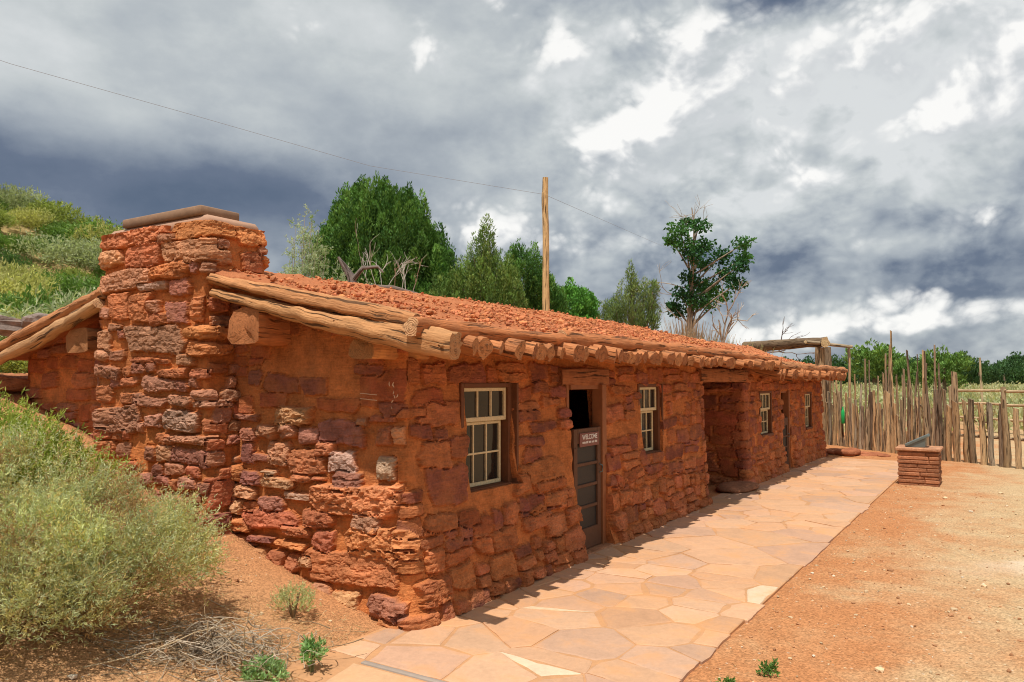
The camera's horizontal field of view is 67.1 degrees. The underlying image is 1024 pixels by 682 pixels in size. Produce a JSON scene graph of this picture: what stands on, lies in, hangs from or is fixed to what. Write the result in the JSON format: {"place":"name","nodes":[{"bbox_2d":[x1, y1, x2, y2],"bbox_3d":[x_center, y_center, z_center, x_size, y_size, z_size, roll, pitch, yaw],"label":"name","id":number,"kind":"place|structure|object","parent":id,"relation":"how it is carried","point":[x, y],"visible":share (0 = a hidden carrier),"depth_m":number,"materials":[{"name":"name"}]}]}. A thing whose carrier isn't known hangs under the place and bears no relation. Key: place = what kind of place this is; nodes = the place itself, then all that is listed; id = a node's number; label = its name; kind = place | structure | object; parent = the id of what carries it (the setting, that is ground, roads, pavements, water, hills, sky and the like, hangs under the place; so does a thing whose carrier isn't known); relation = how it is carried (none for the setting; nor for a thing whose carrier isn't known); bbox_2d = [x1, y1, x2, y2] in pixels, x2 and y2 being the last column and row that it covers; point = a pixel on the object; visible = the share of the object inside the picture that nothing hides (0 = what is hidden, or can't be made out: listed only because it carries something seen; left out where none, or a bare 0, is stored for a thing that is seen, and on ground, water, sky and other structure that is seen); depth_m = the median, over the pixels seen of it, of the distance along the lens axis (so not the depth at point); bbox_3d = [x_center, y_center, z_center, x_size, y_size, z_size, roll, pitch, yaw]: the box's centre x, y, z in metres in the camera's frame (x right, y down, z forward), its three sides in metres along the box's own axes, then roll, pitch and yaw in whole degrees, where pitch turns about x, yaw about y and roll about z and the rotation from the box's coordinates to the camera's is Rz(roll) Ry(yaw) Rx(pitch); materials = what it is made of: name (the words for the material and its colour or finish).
{"place":"outdoors","nodes":[
{"label":"outdoors","id":0,"kind":"place"},
{"bbox_2d":[0,222,1023,681],"bbox_3d":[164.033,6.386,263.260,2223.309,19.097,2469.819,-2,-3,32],"label":"ground","id":1,"kind":"structure","parent":0,"point":[986,646],"depth_m":5.65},
{"bbox_2d":[0,197,11,212],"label":"hillside shrub","id":2,"kind":"object","parent":1,"relation":"on","point":[3,204],"visible":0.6,"depth_m":53.14,"materials":[{"name":"green plant"}]},
{"bbox_2d":[0,203,18,232],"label":"hillside shrub","id":3,"kind":"object","parent":1,"relation":"on","point":[6,219],"visible":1,"depth_m":48.75,"materials":[{"name":"green plant"}]},
{"bbox_2d":[0,315,23,336],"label":"grey slab","id":4,"kind":"structure","parent":1,"relation":"on","point":[9,326],"depth_m":10.43,"materials":[{"name":"stone"}]},
{"bbox_2d":[0,360,27,373],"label":"hillside shrub","id":5,"kind":"object","parent":1,"relation":"on","point":[15,365],"visible":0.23,"depth_m":15.12,"materials":[{"name":"green plant"}]},
{"bbox_2d":[0,373,29,391],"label":"sandstone slab","id":6,"kind":"structure","parent":1,"relation":"on","point":[19,382],"depth_m":8.43,"materials":[{"name":"red stone"}]},
{"bbox_2d":[0,246,38,272],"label":"hillside shrub","id":7,"kind":"object","parent":1,"relation":"on","point":[9,256],"visible":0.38,"depth_m":42.98,"materials":[{"name":"green plant"}]},
{"bbox_2d":[0,305,44,340],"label":"hillside shrub","id":8,"kind":"object","parent":1,"relation":"on","point":[18,317],"visible":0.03,"depth_m":20.44,"materials":[{"name":"green plant"}]},
{"bbox_2d":[0,232,46,254],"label":"hillside shrub","id":9,"kind":"object","parent":1,"relation":"on","point":[5,241],"visible":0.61,"depth_m":46.45,"materials":[{"name":"green plant"}]},
{"bbox_2d":[0,301,46,339],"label":"hillside shrub","id":10,"kind":"object","parent":1,"relation":"on","point":[3,312],"visible":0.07,"depth_m":20.09,"materials":[{"name":"green plant"}]},
{"bbox_2d":[0,182,52,212],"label":"hillside shrub","id":11,"kind":"object","parent":1,"relation":"on","point":[14,199],"visible":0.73,"depth_m":54.08,"materials":[{"name":"green plant"}]},
{"bbox_2d":[0,271,53,304],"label":"hillside shrub","id":12,"kind":"object","parent":1,"relation":"on","point":[9,283],"visible":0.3,"depth_m":31.49,"materials":[{"name":"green plant"}]},
{"bbox_2d":[1,306,54,316],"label":"hillside shrub","id":13,"kind":"object","parent":1,"relation":"on","point":[19,312],"visible":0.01,"depth_m":23.32,"materials":[{"name":"green plant"}]},
{"bbox_2d":[0,257,61,300],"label":"hillside shrub","id":14,"kind":"object","parent":1,"relation":"on","point":[19,270],"visible":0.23,"depth_m":35.44,"materials":[{"name":"green plant"}]},
{"bbox_2d":[3,206,58,230],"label":"hillside shrub","id":15,"kind":"object","parent":1,"relation":"on","point":[30,217],"visible":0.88,"depth_m":50.95,"materials":[{"name":"green plant"}]},
{"bbox_2d":[21,313,47,326],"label":"grey slab","id":16,"kind":"structure","parent":1,"relation":"on","point":[27,320],"depth_m":10.49,"materials":[{"name":"stone"}]},
{"bbox_2d":[0,281,75,314],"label":"hillside shrub","id":17,"kind":"object","parent":1,"relation":"on","point":[4,299],"visible":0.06,"depth_m":24.80,"materials":[{"name":"green plant"}]},
{"bbox_2d":[35,235,60,245],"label":"hillside shrub","id":18,"kind":"object","parent":1,"relation":"on","point":[49,240],"visible":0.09,"depth_m":49.69,"materials":[{"name":"green plant"}]},
{"bbox_2d":[15,266,81,298],"bbox_3d":[-24.523,-2.847,39.421,4.991,2.073,4.308,-2,-4,40],"label":"hillside shrub","id":19,"kind":"object","parent":1,"relation":"on","point":[58,278],"visible":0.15,"depth_m":39.13,"materials":[{"name":"green plant"}]},
{"bbox_2d":[14,198,89,224],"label":"hillside shrub","id":20,"kind":"object","parent":1,"relation":"on","point":[52,208],"visible":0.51,"depth_m":53.99,"materials":[{"name":"green plant"}]},
{"bbox_2d":[6,229,101,269],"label":"hillside shrub","id":21,"kind":"object","parent":1,"relation":"on","point":[61,251],"visible":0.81,"depth_m":46.12,"materials":[{"name":"green plant"}]},
{"bbox_2d":[32,220,78,238],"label":"hillside shrub","id":22,"kind":"object","parent":1,"relation":"on","point":[62,223],"visible":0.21,"depth_m":51.82,"materials":[{"name":"green plant"}]},
{"bbox_2d":[25,286,98,313],"bbox_3d":[-12.264,-0.592,24.053,5.384,2.551,5.164,2,-4,-40],"label":"hillside shrub","id":23,"kind":"object","parent":1,"relation":"on","point":[57,305],"visible":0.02,"depth_m":22.00,"materials":[{"name":"green plant"}]},
{"bbox_2d":[0,382,136,501],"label":"rabbitbrush","id":24,"kind":"object","parent":1,"relation":"on","point":[11,416],"visible":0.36,"depth_m":6.06,"materials":[{"name":"green plant"}]},
{"bbox_2d":[47,272,103,298],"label":"hillside shrub","id":25,"kind":"object","parent":1,"relation":"on","point":[88,282],"visible":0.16,"depth_m":40.31,"materials":[{"name":"green plant"}]},
{"bbox_2d":[52,266,98,288],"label":"hillside shrub","id":26,"kind":"object","parent":1,"relation":"on","point":[76,270],"visible":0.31,"depth_m":44.85,"materials":[{"name":"green plant"}]},
{"bbox_2d":[54,235,98,261],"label":"skyline bush","id":27,"kind":"object","parent":1,"relation":"on","point":[77,242],"visible":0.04,"depth_m":49.49,"materials":[{"name":"green plant"}]},
{"bbox_2d":[39,216,124,244],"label":"hillside shrub","id":28,"kind":"object","parent":1,"relation":"on","point":[58,230],"visible":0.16,"depth_m":50.21,"materials":[{"name":"green plant"}]},
{"bbox_2d":[56,215,113,227],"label":"hillside shrub","id":29,"kind":"object","parent":1,"relation":"on","point":[96,217],"visible":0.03,"depth_m":55.97,"materials":[{"name":"green plant"}]},
{"bbox_2d":[64,218,122,251],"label":"hillside shrub","id":30,"kind":"object","parent":1,"relation":"on","point":[90,229],"visible":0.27,"depth_m":49.09,"materials":[{"name":"green plant"}]},
{"bbox_2d":[91,265,105,277],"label":"hillside shrub","id":31,"kind":"object","parent":1,"relation":"on","point":[99,271],"visible":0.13,"depth_m":48.09,"materials":[{"name":"green plant"}]},
{"bbox_2d":[0,403,238,661],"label":"saltbush","id":32,"kind":"object","parent":1,"relation":"on","point":[76,524],"visible":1,"depth_m":4.58,"materials":[{"name":"green plant"}]},
{"bbox_2d":[83,614,261,667],"bbox_3d":[-1.912,1.708,4.405,0.941,0.160,0.022,2,-3,-28],"label":"dry stalk","id":33,"kind":"object","parent":1,"relation":"on","point":[157,647],"visible":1,"depth_m":4.33,"materials":[{"name":"grey plant"}]},
{"bbox_2d":[73,599,364,681],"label":"dead brush","id":34,"kind":"object","parent":1,"relation":"on","point":[208,649],"visible":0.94,"depth_m":4.59,"materials":[{"name":"grey wood"}]},
{"bbox_2d":[240,607,250,668],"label":"dry stalk","id":35,"kind":"object","parent":1,"relation":"on","point":[244,636],"visible":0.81,"depth_m":4.53,"materials":[{"name":"grey plant"}]},
{"bbox_2d":[239,651,289,681],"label":"green weed","id":36,"kind":"object","parent":1,"relation":"on","point":[278,666],"visible":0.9,"depth_m":4.42,"materials":[{"name":"green plant"}]},
{"bbox_2d":[266,575,321,617],"bbox_3d":[-1.524,1.801,5.386,0.379,0.286,0.353,-2,-3,32],"label":"saltbush","id":37,"kind":"object","parent":1,"relation":"on","point":[292,610],"visible":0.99,"depth_m":5.35,"materials":[{"name":"green plant"}]},
{"bbox_2d":[277,204,371,283],"bbox_3d":[-4.673,-0.969,16.994,3.262,3.907,2.474,-2,-3,32],"label":"silver shrub","id":38,"kind":"object","parent":1,"relation":"on","point":[306,265],"visible":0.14,"depth_m":17.03,"materials":[{"name":"green plant"}]},
{"bbox_2d":[337,218,426,292],"bbox_3d":[-2.257,-1.305,14.894,1.840,2.002,1.217,-1,-3,17],"label":"fallen snag","id":39,"kind":"object","parent":1,"relation":"on","point":[351,276],"visible":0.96,"depth_m":14.58,"materials":[{"name":"grey wood"}]},
{"bbox_2d":[306,171,463,296],"bbox_3d":[-3.960,-1.745,23.958,5.050,7.138,4.164,-2,-3,32],"label":"juniper tree","id":40,"kind":"object","parent":1,"relation":"on","point":[397,221],"visible":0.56,"depth_m":23.24,"materials":[{"name":"green plant"}]},
{"bbox_2d":[0,205,847,631],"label":"stone cabin","id":41,"kind":"object","parent":1,"relation":"on","point":[406,461],"visible":0.92,"depth_m":6.56,"materials":[{"name":"stone"}]},
{"bbox_2d":[459,383,518,491],"bbox_3d":[-0.229,0.812,6.557,0.183,0.910,0.790,-2,-3,32],"label":"window","id":42,"kind":"structure","parent":41,"relation":"in","point":[488,411],"depth_m":6.65,"materials":[{"name":"brown wood"}]},
{"bbox_2d":[571,427,602,548],"bbox_3d":[0.783,1.514,7.943,0.078,1.230,0.617,-2,-3,32],"label":"door","id":43,"kind":"structure","parent":41,"relation":"in","point":[586,463],"depth_m":7.99,"materials":[{"name":"grey wood"}]},
{"bbox_2d":[579,431,598,446],"bbox_3d":[0.801,1.016,7.985,0.015,0.140,0.430,-2,-3,32],"label":"welcome sign","id":44,"kind":"object","parent":43,"relation":"attached to","point":[589,439],"visible":1,"depth_m":7.97,"materials":[{"name":"brown wood"}]},
{"bbox_2d":[637,384,663,453],"bbox_3d":[1.655,0.963,9.491,0.163,0.870,0.710,-2,-3,32],"label":"window","id":45,"kind":"structure","parent":41,"relation":"in","point":[651,401],"depth_m":9.63,"materials":[{"name":"brown wood"}]},
{"bbox_2d":[759,391,772,436],"bbox_3d":[4.554,1.313,13.958,0.160,0.810,0.880,-2,-3,32],"label":"window","id":46,"kind":"structure","parent":41,"relation":"in","point":[765,411],"depth_m":14.12,"materials":[{"name":"brown wood"}]},
{"bbox_2d":[782,417,789,463],"bbox_3d":[5.362,2.003,15.124,0.078,0.990,0.517,-2,-3,32],"label":"door","id":47,"kind":"structure","parent":41,"relation":"in","point":[785,431],"depth_m":15.26,"materials":[{"name":"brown wood"}]},
{"bbox_2d":[804,392,812,429],"bbox_3d":[6.468,1.527,16.964,0.160,0.810,0.760,-2,-3,32],"label":"window","id":48,"kind":"structure","parent":41,"relation":"in","point":[808,396],"depth_m":17.17,"materials":[{"name":"brown wood"}]},
{"bbox_2d":[428,213,529,309],"bbox_3d":[-1.032,-0.936,22.022,3.167,5.568,2.037,1,-3,-11],"label":"juniper tree","id":49,"kind":"object","parent":1,"relation":"on","point":[481,277],"visible":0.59,"depth_m":21.82,"materials":[{"name":"green plant"}]},
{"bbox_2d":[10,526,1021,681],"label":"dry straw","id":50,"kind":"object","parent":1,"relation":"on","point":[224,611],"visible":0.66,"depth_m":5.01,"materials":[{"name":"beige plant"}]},
{"bbox_2d":[503,237,567,313],"bbox_3d":[0.688,-0.271,26.020,2.474,6.457,1.755,0,-3,4],"label":"juniper tree","id":51,"kind":"object","parent":1,"relation":"on","point":[529,268],"visible":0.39,"depth_m":25.74,"materials":[{"name":"green plant"}]},
{"bbox_2d":[542,177,549,310],"bbox_3d":[0.824,-1.175,19.072,0.219,5.805,0.221,-2,-3,32],"label":"utility pole","id":52,"kind":"object","parent":1,"relation":"on","point":[545,277],"visible":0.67,"depth_m":19.08,"materials":[{"name":"brown wood"}]},
{"bbox_2d":[0,60,665,247],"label":"overhead cable","id":53,"kind":"object","parent":52,"relation":"attached to","point":[298,145],"visible":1,"depth_m":16.80,"materials":[{"name":"black metal"}]},
{"bbox_2d":[562,277,600,318],"bbox_3d":[2.144,0.386,28.056,2.389,5.497,2.162,-2,-3,32],"label":"green tree","id":54,"kind":"object","parent":1,"relation":"on","point":[581,303],"visible":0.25,"depth_m":27.70,"materials":[{"name":"green plant"}]},
{"bbox_2d":[594,258,661,329],"bbox_3d":[3.936,0.090,27.062,2.737,6.083,1.495,0,-3,4],"label":"pinyon pine","id":55,"kind":"object","parent":1,"relation":"on","point":[637,311],"visible":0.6,"depth_m":26.87,"materials":[{"name":"green plant"}]},
{"bbox_2d":[638,195,756,336],"bbox_3d":[7.572,-2.168,32.053,5.270,7.837,2.717,1,-3,-11],"label":"leafy tree","id":56,"kind":"object","parent":1,"relation":"on","point":[701,287],"visible":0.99,"depth_m":31.89,"materials":[{"name":"green plant"}]},
{"bbox_2d":[661,314,735,342],"bbox_3d":[5.016,0.966,21.545,2.304,3.389,2.662,-2,-3,32],"label":"dry grass clump","id":57,"kind":"object","parent":1,"relation":"on","point":[697,334],"visible":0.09,"depth_m":21.39,"materials":[{"name":"beige plant"}]},
{"bbox_2d":[715,676,736,681],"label":"green weed","id":58,"kind":"object","parent":1,"relation":"on","point":[729,680],"visible":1,"depth_m":4.42,"materials":[{"name":"green plant"}]},
{"bbox_2d":[710,273,758,342],"bbox_3d":[8.598,0.295,29.588,1.976,5.772,1.573,0,-3,5],"label":"dead tree","id":59,"kind":"object","parent":1,"relation":"on","point":[722,337],"visible":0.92,"depth_m":29.87,"materials":[{"name":"grey wood"}]},
{"bbox_2d":[701,335,783,356],"bbox_3d":[5.579,1.260,21.157,2.709,2.881,3.290,3,-4,-42],"label":"dry grass clump","id":60,"kind":"object","parent":1,"relation":"on","point":[740,345],"visible":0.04,"depth_m":20.78,"materials":[{"name":"beige plant"}]},
{"bbox_2d":[755,656,780,676],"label":"green weed","id":61,"kind":"object","parent":1,"relation":"on","point":[770,667],"visible":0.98,"depth_m":4.61,"materials":[{"name":"green plant"}]},
{"bbox_2d":[765,319,814,360],"bbox_3d":[9.362,1.137,25.940,2.424,3.919,1.363,2,-3,-27],"label":"dead branch","id":62,"kind":"object","parent":1,"relation":"on","point":[789,338],"visible":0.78,"depth_m":26.03,"materials":[{"name":"grey wood"}]},
{"bbox_2d":[741,337,852,440],"bbox_3d":[7.798,1.423,22.773,1.860,3.023,3.985,2,-3,-29],"label":"pole shelter","id":63,"kind":"object","parent":1,"relation":"on","point":[823,356],"visible":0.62,"depth_m":21.58,"materials":[{"name":"brown wood"}]},
{"bbox_2d":[796,355,814,363],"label":"valley tree","id":64,"kind":"object","parent":1,"relation":"on","point":[808,357],"visible":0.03,"depth_m":90.86,"materials":[{"name":"green plant"}]},
{"bbox_2d":[826,448,839,454],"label":"sandstone slab","id":65,"kind":"structure","parent":1,"relation":"on","point":[830,451],"depth_m":18.31,"materials":[{"name":"brown stone"}]},
{"bbox_2d":[831,354,847,380],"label":"valley tree","id":66,"kind":"object","parent":1,"relation":"on","point":[834,359],"visible":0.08,"depth_m":82.67,"materials":[{"name":"green plant"}]},
{"bbox_2d":[833,363,856,384],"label":"valley tree","id":67,"kind":"object","parent":1,"relation":"on","point":[846,379],"visible":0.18,"depth_m":80.99,"materials":[{"name":"green plant"}]},
{"bbox_2d":[833,447,860,455],"bbox_3d":[7.874,2.621,18.151,0.480,0.225,0.605,-3,-5,-28],"label":"sandstone slab","id":68,"kind":"object","parent":1,"relation":"on","point":[850,451],"depth_m":17.95,"materials":[{"name":"orange stone"}]},
{"bbox_2d":[845,365,867,383],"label":"valley tree","id":69,"kind":"object","parent":1,"relation":"on","point":[858,380],"visible":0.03,"depth_m":96.22,"materials":[{"name":"green plant"}]},
{"bbox_2d":[857,453,870,455],"bbox_3d":[8.207,2.663,18.111,0.449,0.094,0.567,3,5,-25],"label":"sandstone slab","id":70,"kind":"object","parent":1,"relation":"on","point":[863,454],"depth_m":17.95,"materials":[{"name":"orange stone"}]},
{"bbox_2d":[841,338,906,384],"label":"valley tree","id":71,"kind":"object","parent":1,"relation":"on","point":[877,361],"visible":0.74,"depth_m":69.20,"materials":[{"name":"green plant"}]},
{"bbox_2d":[869,452,882,455],"bbox_3d":[8.487,2.659,18.100,0.399,0.088,0.526,-2,1,24],"label":"sandstone slab","id":72,"kind":"object","parent":1,"relation":"on","point":[873,453],"depth_m":18.02,"materials":[{"name":"orange stone"}]},
{"bbox_2d":[877,453,890,456],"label":"sandstone slab","id":73,"kind":"structure","parent":1,"relation":"on","point":[883,455],"depth_m":17.72,"materials":[{"name":"orange stone"}]},
{"bbox_2d":[887,356,921,387],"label":"valley tree","id":74,"kind":"object","parent":1,"relation":"on","point":[900,365],"visible":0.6,"depth_m":59.62,"materials":[{"name":"green plant"}]},
{"bbox_2d":[812,330,998,460],"bbox_3d":[14.164,1.729,26.448,4.745,3.188,20.676,-2,-3,32],"label":"stockade fence","id":75,"kind":"object","parent":1,"relation":"on","point":[867,433],"visible":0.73,"depth_m":18.72,"materials":[{"name":"brown wood"}]},
{"bbox_2d":[841,407,844,423],"bbox_3d":[8.714,1.954,20.314,0.090,0.448,0.086,-2,-3,32],"label":"green bottle","id":76,"kind":"object","parent":75,"relation":"hanging from","point":[842,416],"visible":1,"depth_m":20.28,"materials":[{"name":"glass"}]},
{"bbox_2d":[895,445,942,486],"bbox_3d":[6.941,2.129,13.129,0.680,0.655,0.680,-2,-3,32],"label":"stone pedestal","id":77,"kind":"object","parent":1,"relation":"on","point":[917,466],"visible":0.98,"depth_m":12.88,"materials":[{"name":"stone"}]},
{"bbox_2d":[905,434,929,447],"bbox_3d":[6.919,1.693,13.165,0.362,0.220,0.380,-2,-3,32],"label":"information panel","id":78,"kind":"object","parent":77,"relation":"on","point":[921,442],"visible":1,"depth_m":13.01,"materials":[{"name":"grey metal"}]},
{"bbox_2d":[832,379,1023,432],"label":"sagebrush","id":79,"kind":"object","parent":1,"relation":"on","point":[1011,398],"visible":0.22,"depth_m":45.38,"materials":[{"name":"green plant"}]},
{"bbox_2d":[914,343,975,392],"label":"valley tree","id":80,"kind":"object","parent":1,"relation":"on","point":[957,362],"visible":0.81,"depth_m":55.45,"materials":[{"name":"green plant"}]},
{"bbox_2d":[960,356,992,383],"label":"valley tree","id":81,"kind":"object","parent":1,"relation":"on","point":[987,361],"visible":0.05,"depth_m":97.20,"materials":[{"name":"green plant"}]},
{"bbox_2d":[979,358,982,401],"bbox_3d":[24.289,2.228,39.930,0.156,2.749,0.128,-2,-3,32],"label":"field pole","id":82,"kind":"object","parent":1,"relation":"on","point":[981,385],"visible":0.77,"depth_m":39.92,"materials":[{"name":"beige wood"}]},
{"bbox_2d":[961,358,1002,384],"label":"valley tree","id":83,"kind":"object","parent":1,"relation":"on","point":[989,375],"visible":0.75,"depth_m":79.12,"materials":[{"name":"green plant"}]},
{"bbox_2d":[942,371,1023,468],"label":"picket fence","id":84,"kind":"object","parent":1,"relation":"on","point":[969,436],"visible":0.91,"depth_m":16.12,"materials":[{"name":"brown wood"}]},
{"bbox_2d":[948,386,1023,426],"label":"rail corral","id":85,"kind":"object","parent":1,"relation":"on","point":[1003,390],"visible":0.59,"depth_m":25.63,"materials":[{"name":"brown wood"}]},
{"bbox_2d":[989,362,1023,384],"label":"valley tree","id":86,"kind":"object","parent":1,"relation":"on","point":[1004,370],"visible":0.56,"depth_m":82.34,"materials":[{"name":"green plant"}]},
{"bbox_2d":[997,358,1023,373],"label":"valley tree","id":87,"kind":"object","parent":1,"relation":"on","point":[1018,363],"visible":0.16,"depth_m":90.42,"materials":[{"name":"green plant"}]},
{"bbox_2d":[999,351,1023,363],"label":"valley tree","id":88,"kind":"object","parent":1,"relation":"on","point":[1015,357],"visible":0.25,"depth_m":115.08,"materials":[{"name":"green plant"}]},
{"bbox_2d":[0,0,1023,364],"label":"sky","id":89,"kind":"structure","parent":0,"point":[871,151],"materials":[{"name":"grey"}]},
{"bbox_2d":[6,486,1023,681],"bbox_3d":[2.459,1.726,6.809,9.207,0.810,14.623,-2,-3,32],"label":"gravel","id":90,"kind":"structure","parent":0,"point":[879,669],"depth_m":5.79,"materials":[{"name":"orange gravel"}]},
{"bbox_2d":[282,457,898,681],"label":"path","id":91,"kind":"structure","parent":0,"point":[679,599],"depth_m":6.02,"materials":[{"name":"stone"}]},
{"bbox_2d":[298,632,329,672],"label":"green weed","id":92,"kind":"object","parent":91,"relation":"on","point":[310,645],"visible":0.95,"depth_m":4.62,"materials":[{"name":"green plant"}]},
{"bbox_2d":[361,660,445,681],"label":"expansion strip","id":93,"kind":"object","parent":91,"relation":"on","point":[399,671],"visible":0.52,"depth_m":4.60,"materials":[{"name":"beige concrete"}]}
]}

